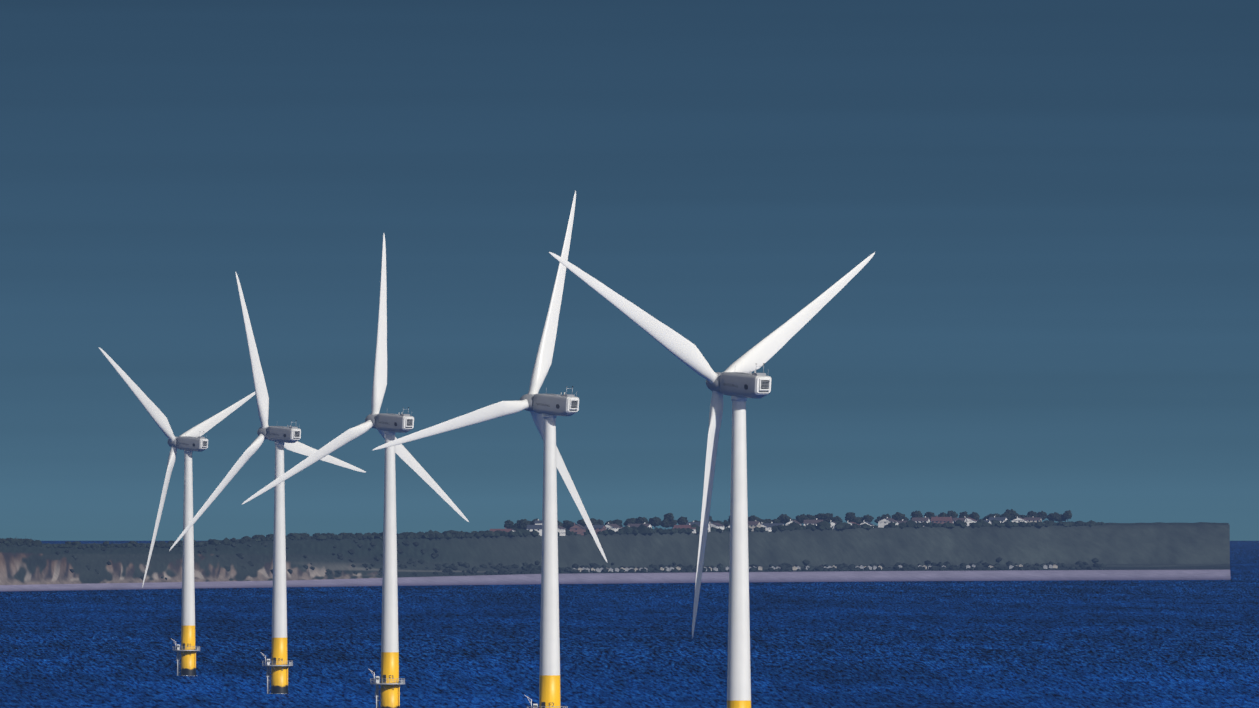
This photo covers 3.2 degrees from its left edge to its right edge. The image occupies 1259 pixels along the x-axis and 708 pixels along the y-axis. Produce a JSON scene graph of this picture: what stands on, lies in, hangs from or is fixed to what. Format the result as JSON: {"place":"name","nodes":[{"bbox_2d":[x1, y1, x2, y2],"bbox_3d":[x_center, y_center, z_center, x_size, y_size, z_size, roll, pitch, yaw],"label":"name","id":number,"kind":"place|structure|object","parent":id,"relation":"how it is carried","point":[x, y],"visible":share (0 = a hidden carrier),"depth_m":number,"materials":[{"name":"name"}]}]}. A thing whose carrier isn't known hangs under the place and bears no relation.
{"place":"outdoors","nodes":[
{"label":"outdoors","id":0,"kind":"place"},
{"bbox_2d":[0,522,1230,591],"bbox_3d":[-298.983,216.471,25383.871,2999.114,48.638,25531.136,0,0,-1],"label":"coast terrain","id":1,"kind":"structure","parent":0,"point":[1163,551],"depth_m":17436.80,"materials":[{"name":"green plant"}]},
{"bbox_2d":[489,527,511,531],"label":"house","id":2,"kind":"structure","parent":1,"relation":"on","point":[505,529],"depth_m":17064.95,"materials":[{"name":"red brick"}]},
{"bbox_2d":[504,520,513,528],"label":"tree","id":3,"kind":"object","parent":1,"relation":"on","point":[508,524],"visible":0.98,"depth_m":17398.60,"materials":[{"name":"green plant"}]},
{"bbox_2d":[517,519,528,528],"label":"tree","id":4,"kind":"object","parent":1,"relation":"on","point":[522,523],"visible":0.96,"depth_m":17305.39,"materials":[{"name":"green plant"}]},
{"bbox_2d":[526,523,541,535],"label":"house","id":5,"kind":"structure","parent":1,"relation":"on","point":[537,528],"depth_m":17139.02,"materials":[{"name":"stone"}]},
{"bbox_2d":[534,519,541,524],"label":"house","id":6,"kind":"structure","parent":1,"relation":"on","point":[538,522],"depth_m":17195.37,"materials":[{"name":"stone"}]},
{"bbox_2d":[0,519,1106,579],"bbox_3d":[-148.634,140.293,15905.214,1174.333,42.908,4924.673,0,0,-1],"label":"cliff scrub bushes","id":7,"kind":"object","parent":1,"relation":"on","point":[642,529],"visible":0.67,"depth_m":17293.00,"materials":[{"name":"green plant"}]},
{"bbox_2d":[558,525,565,535],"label":"house","id":8,"kind":"structure","parent":1,"relation":"on","point":[561,530],"depth_m":17198.00,"materials":[{"name":"white glass"}]},
{"bbox_2d":[562,520,573,529],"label":"tree","id":9,"kind":"object","parent":1,"relation":"on","point":[565,523],"visible":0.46,"depth_m":17518.93,"materials":[{"name":"green plant"}]},
{"bbox_2d":[570,522,585,534],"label":"house","id":10,"kind":"structure","parent":1,"relation":"on","point":[579,529],"depth_m":17252.71,"materials":[{"name":"red brick"}]},
{"bbox_2d":[577,519,585,526],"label":"tree","id":11,"kind":"object","parent":1,"relation":"on","point":[582,522],"visible":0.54,"depth_m":17554.00,"materials":[{"name":"green plant"}]},
{"bbox_2d":[590,518,598,524],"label":"tree","id":12,"kind":"object","parent":1,"relation":"on","point":[593,521],"visible":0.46,"depth_m":17613.31,"materials":[{"name":"green plant"}]},
{"bbox_2d":[585,525,605,533],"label":"house","id":13,"kind":"structure","parent":1,"relation":"on","point":[598,528],"depth_m":17318.69,"materials":[{"name":"red brick"}]},
{"bbox_2d":[597,519,604,524],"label":"tree","id":14,"kind":"object","parent":1,"relation":"on","point":[600,522],"visible":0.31,"depth_m":17694.58,"materials":[{"name":"green plant"}]},
{"bbox_2d":[605,522,621,531],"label":"house","id":15,"kind":"structure","parent":1,"relation":"on","point":[615,527],"depth_m":17386.29,"materials":[{"name":"white glass"}]},
{"bbox_2d":[613,519,622,526],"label":"tree","id":16,"kind":"object","parent":1,"relation":"on","point":[618,522],"visible":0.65,"depth_m":17615.42,"materials":[{"name":"green plant"}]},
{"bbox_2d":[623,518,635,525],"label":"tree","id":17,"kind":"object","parent":1,"relation":"on","point":[629,521],"visible":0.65,"depth_m":17720.03,"materials":[{"name":"green plant"}]},
{"bbox_2d":[627,522,651,527],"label":"house","id":18,"kind":"structure","parent":1,"relation":"on","point":[638,525],"depth_m":17477.53,"materials":[{"name":"brown glass"}]},
{"bbox_2d":[635,517,648,523],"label":"tree","id":19,"kind":"object","parent":1,"relation":"on","point":[639,520],"visible":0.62,"depth_m":17717.90,"materials":[{"name":"green plant"}]},
{"bbox_2d":[648,516,660,527],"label":"tree","id":20,"kind":"object","parent":1,"relation":"on","point":[655,521],"visible":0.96,"depth_m":17831.94,"materials":[{"name":"green plant"}]},
{"bbox_2d":[660,519,669,528],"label":"tree","id":21,"kind":"object","parent":1,"relation":"on","point":[664,523],"visible":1,"depth_m":17743.61,"materials":[{"name":"green plant"}]},
{"bbox_2d":[664,513,673,523],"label":"tree","id":22,"kind":"object","parent":1,"relation":"on","point":[669,517],"visible":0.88,"depth_m":17747.91,"materials":[{"name":"green plant"}]},
{"bbox_2d":[670,520,676,528],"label":"tree","id":23,"kind":"object","parent":1,"relation":"on","point":[673,523],"visible":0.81,"depth_m":17765.16,"materials":[{"name":"green plant"}]},
{"bbox_2d":[677,516,687,524],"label":"tree","id":24,"kind":"object","parent":1,"relation":"on","point":[681,520],"visible":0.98,"depth_m":17906.02,"materials":[{"name":"green plant"}]},
{"bbox_2d":[673,523,695,532],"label":"house","id":25,"kind":"structure","parent":1,"relation":"on","point":[685,527],"depth_m":17549.21,"materials":[{"name":"red tile"}]},
{"bbox_2d":[686,520,710,531],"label":"house","id":26,"kind":"structure","parent":1,"relation":"on","point":[697,523],"depth_m":17586.10,"materials":[{"name":"stone"}]},
{"bbox_2d":[709,521,723,530],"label":"house","id":27,"kind":"structure","parent":1,"relation":"on","point":[718,525],"depth_m":17635.95,"materials":[{"name":"white glass"}]},
{"bbox_2d":[712,520,723,524],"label":"house","id":28,"kind":"structure","parent":1,"relation":"on","point":[720,522],"depth_m":17854.64,"materials":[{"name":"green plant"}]},
{"bbox_2d":[723,520,729,526],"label":"tree","id":29,"kind":"object","parent":1,"relation":"on","point":[726,523],"visible":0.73,"depth_m":17925.68,"materials":[{"name":"green plant"}]},
{"bbox_2d":[748,515,759,520],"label":"tree","id":30,"kind":"object","parent":1,"relation":"on","point":[752,518],"visible":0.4,"depth_m":17942.19,"materials":[{"name":"green plant"}]},
{"bbox_2d":[748,520,760,530],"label":"house","id":31,"kind":"structure","parent":1,"relation":"on","point":[752,525],"depth_m":17711.10,"materials":[{"name":"glass"}]},
{"bbox_2d":[761,522,771,531],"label":"house","id":32,"kind":"structure","parent":1,"relation":"on","point":[766,526],"depth_m":17727.79,"materials":[{"name":"stone"}]},
{"bbox_2d":[767,522,783,525],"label":"house","id":33,"kind":"structure","parent":1,"relation":"on","point":[773,524],"depth_m":17805.89,"materials":[{"name":"stone"}]},
{"bbox_2d":[777,514,791,524],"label":"tree","id":34,"kind":"object","parent":1,"relation":"on","point":[784,518],"visible":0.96,"depth_m":18158.07,"materials":[{"name":"green plant"}]},
{"bbox_2d":[785,519,800,525],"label":"house","id":35,"kind":"structure","parent":1,"relation":"on","point":[790,521],"depth_m":17834.24,"materials":[{"name":"white glass"}]},
{"bbox_2d":[796,514,808,523],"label":"tree","id":36,"kind":"object","parent":1,"relation":"on","point":[801,518],"visible":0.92,"depth_m":18024.31,"materials":[{"name":"green plant"}]},
{"bbox_2d":[807,514,815,519],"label":"tree","id":37,"kind":"object","parent":1,"relation":"on","point":[810,517],"visible":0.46,"depth_m":18034.34,"materials":[{"name":"green plant"}]},
{"bbox_2d":[803,518,823,525],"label":"house","id":38,"kind":"structure","parent":1,"relation":"on","point":[807,522],"depth_m":17872.38,"materials":[{"name":"glass"}]},
{"bbox_2d":[815,513,823,519],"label":"tree","id":39,"kind":"object","parent":1,"relation":"on","point":[818,516],"visible":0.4,"depth_m":18213.06,"materials":[{"name":"green plant"}]},
{"bbox_2d":[821,513,832,522],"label":"tree","id":40,"kind":"object","parent":1,"relation":"on","point":[826,517],"visible":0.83,"depth_m":18208.93,"materials":[{"name":"green plant"}]},
{"bbox_2d":[830,520,836,528],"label":"house","id":41,"kind":"structure","parent":1,"relation":"on","point":[833,524],"depth_m":17881.17,"materials":[{"name":"white glass"}]},
{"bbox_2d":[831,516,842,521],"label":"tree","id":42,"kind":"object","parent":1,"relation":"on","point":[836,518],"visible":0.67,"depth_m":18094.83,"materials":[{"name":"green plant"}]},
{"bbox_2d":[845,512,855,521],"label":"tree","id":43,"kind":"object","parent":1,"relation":"on","point":[849,515],"visible":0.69,"depth_m":18289.11,"materials":[{"name":"green plant"}]},
{"bbox_2d":[849,517,861,523],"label":"tree","id":44,"kind":"object","parent":1,"relation":"on","point":[856,520],"visible":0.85,"depth_m":18170.90,"materials":[{"name":"green plant"}]},
{"bbox_2d":[860,521,873,527],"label":"house","id":45,"kind":"structure","parent":1,"relation":"on","point":[868,523],"depth_m":17973.06,"materials":[{"name":"stone"}]},
{"bbox_2d":[861,515,873,521],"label":"tree","id":46,"kind":"object","parent":1,"relation":"on","point":[868,518],"visible":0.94,"depth_m":18248.54,"materials":[{"name":"green plant"}]},
{"bbox_2d":[881,514,890,519],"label":"tree","id":47,"kind":"object","parent":1,"relation":"on","point":[883,516],"visible":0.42,"depth_m":18185.68,"materials":[{"name":"green plant"}]},
{"bbox_2d":[878,517,897,527],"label":"house","id":48,"kind":"structure","parent":1,"relation":"on","point":[882,523],"depth_m":18010.50,"materials":[{"name":"white glass"}]},
{"bbox_2d":[892,512,904,520],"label":"tree","id":49,"kind":"object","parent":1,"relation":"on","point":[897,516],"visible":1,"depth_m":18290.75,"materials":[{"name":"green plant"}]},
{"bbox_2d":[910,510,922,516],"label":"tree","id":50,"kind":"object","parent":1,"relation":"on","point":[916,513],"visible":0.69,"depth_m":18343.58,"materials":[{"name":"green plant"}]},
{"bbox_2d":[912,516,929,522],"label":"house","id":51,"kind":"structure","parent":1,"relation":"on","point":[921,519],"depth_m":18089.42,"materials":[{"name":"grey glass"}]},
{"bbox_2d":[924,512,934,519],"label":"tree","id":52,"kind":"object","parent":1,"relation":"on","point":[929,514],"visible":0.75,"depth_m":18343.10,"materials":[{"name":"green plant"}]},
{"bbox_2d":[930,516,952,523],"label":"house","id":53,"kind":"structure","parent":1,"relation":"on","point":[941,520],"depth_m":18095.77,"materials":[{"name":"red brick"}]},
{"bbox_2d":[938,512,947,516],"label":"tree","id":54,"kind":"object","parent":1,"relation":"on","point":[942,514],"visible":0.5,"depth_m":18365.02,"materials":[{"name":"green plant"}]},
{"bbox_2d":[947,510,957,517],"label":"tree","id":55,"kind":"object","parent":1,"relation":"on","point":[952,514],"visible":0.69,"depth_m":18486.91,"materials":[{"name":"green plant"}]},
{"bbox_2d":[953,518,966,522],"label":"house","id":56,"kind":"structure","parent":1,"relation":"on","point":[962,519],"depth_m":18137.18,"materials":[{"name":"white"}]},
{"bbox_2d":[959,511,967,517],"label":"tree","id":57,"kind":"object","parent":1,"relation":"on","point":[964,514],"visible":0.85,"depth_m":18491.49,"materials":[{"name":"green plant"}]},
{"bbox_2d":[966,517,976,525],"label":"house","id":58,"kind":"structure","parent":1,"relation":"on","point":[969,520],"depth_m":18145.80,"materials":[{"name":"white tile"}]},
{"bbox_2d":[968,512,979,519],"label":"tree","id":59,"kind":"object","parent":1,"relation":"on","point":[974,515],"visible":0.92,"depth_m":18459.03,"materials":[{"name":"green plant"}]},
{"bbox_2d":[985,513,1000,518],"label":"tree","id":60,"kind":"object","parent":1,"relation":"on","point":[993,515],"visible":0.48,"depth_m":18406.16,"materials":[{"name":"green plant"}]},
{"bbox_2d":[988,516,1007,522],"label":"house","id":61,"kind":"structure","parent":1,"relation":"on","point":[1002,519],"depth_m":18228.62,"materials":[{"name":"stone"}]},
{"bbox_2d":[1000,513,1012,520],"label":"tree","id":62,"kind":"object","parent":1,"relation":"on","point":[1007,515],"visible":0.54,"depth_m":18439.67,"materials":[{"name":"green plant"}]},
{"bbox_2d":[1004,509,1016,519],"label":"tree","id":63,"kind":"object","parent":1,"relation":"on","point":[1011,512],"visible":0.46,"depth_m":18471.69,"materials":[{"name":"green plant"}]},
{"bbox_2d":[1012,516,1027,522],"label":"house","id":64,"kind":"structure","parent":1,"relation":"on","point":[1019,519],"depth_m":18266.82,"materials":[{"name":"white tile"}]},
{"bbox_2d":[1027,511,1037,516],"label":"tree","id":65,"kind":"object","parent":1,"relation":"on","point":[1032,513],"visible":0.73,"depth_m":18501.86,"materials":[{"name":"green plant"}]},
{"bbox_2d":[1024,516,1041,521],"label":"house","id":66,"kind":"structure","parent":1,"relation":"on","point":[1034,519],"depth_m":18282.31,"materials":[{"name":"tile"}]},
{"bbox_2d":[1037,511,1046,519],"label":"tree","id":67,"kind":"object","parent":1,"relation":"on","point":[1042,515],"visible":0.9,"depth_m":18653.26,"materials":[{"name":"green plant"}]},
{"bbox_2d":[1047,512,1059,521],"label":"tree","id":68,"kind":"object","parent":1,"relation":"on","point":[1054,516],"visible":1,"depth_m":18509.62,"materials":[{"name":"green plant"}]},
{"bbox_2d":[1057,514,1065,521],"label":"tree","id":69,"kind":"object","parent":1,"relation":"on","point":[1062,518],"visible":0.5,"depth_m":18522.53,"materials":[{"name":"green plant"}]},
{"bbox_2d":[1063,510,1071,521],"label":"tree","id":70,"kind":"object","parent":1,"relation":"on","point":[1067,515],"visible":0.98,"depth_m":18518.42,"materials":[{"name":"green plant"}]},
{"bbox_2d":[0,541,1258,707],"bbox_3d":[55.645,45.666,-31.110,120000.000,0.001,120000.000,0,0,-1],"label":"sea","id":71,"kind":"structure","parent":0,"point":[1062,644],"depth_m":8388.44,"materials":[{"name":"liquid"}]},
{"bbox_2d":[99,347,254,675],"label":"wind turbine","id":72,"kind":"object","parent":71,"relation":"on","point":[189,441],"visible":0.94,"depth_m":6715.86,"materials":[{"name":"grey metal"}]},
{"bbox_2d":[169,273,365,693],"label":"wind turbine","id":73,"kind":"object","parent":71,"relation":"on","point":[287,437],"visible":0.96,"depth_m":6002.19,"materials":[{"name":"grey metal"}]},
{"bbox_2d":[242,234,468,707],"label":"wind turbine","id":74,"kind":"object","parent":71,"relation":"on","point":[387,426],"visible":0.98,"depth_m":5318.06,"materials":[{"name":"grey metal"}]},
{"bbox_2d":[373,190,607,707],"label":"wind turbine","id":75,"kind":"object","parent":71,"relation":"on","point":[545,410],"visible":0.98,"depth_m":4508.13,"materials":[{"name":"grey metal"}]},
{"bbox_2d":[549,252,874,707],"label":"wind turbine","id":76,"kind":"object","parent":71,"relation":"on","point":[738,382],"visible":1,"depth_m":3867.97,"materials":[{"name":"grey metal"}]},
{"bbox_2d":[0,0,1258,540],"label":"sky","id":77,"kind":"structure","parent":0,"point":[1055,307],"materials":[{"name":"blue"}]}
]}

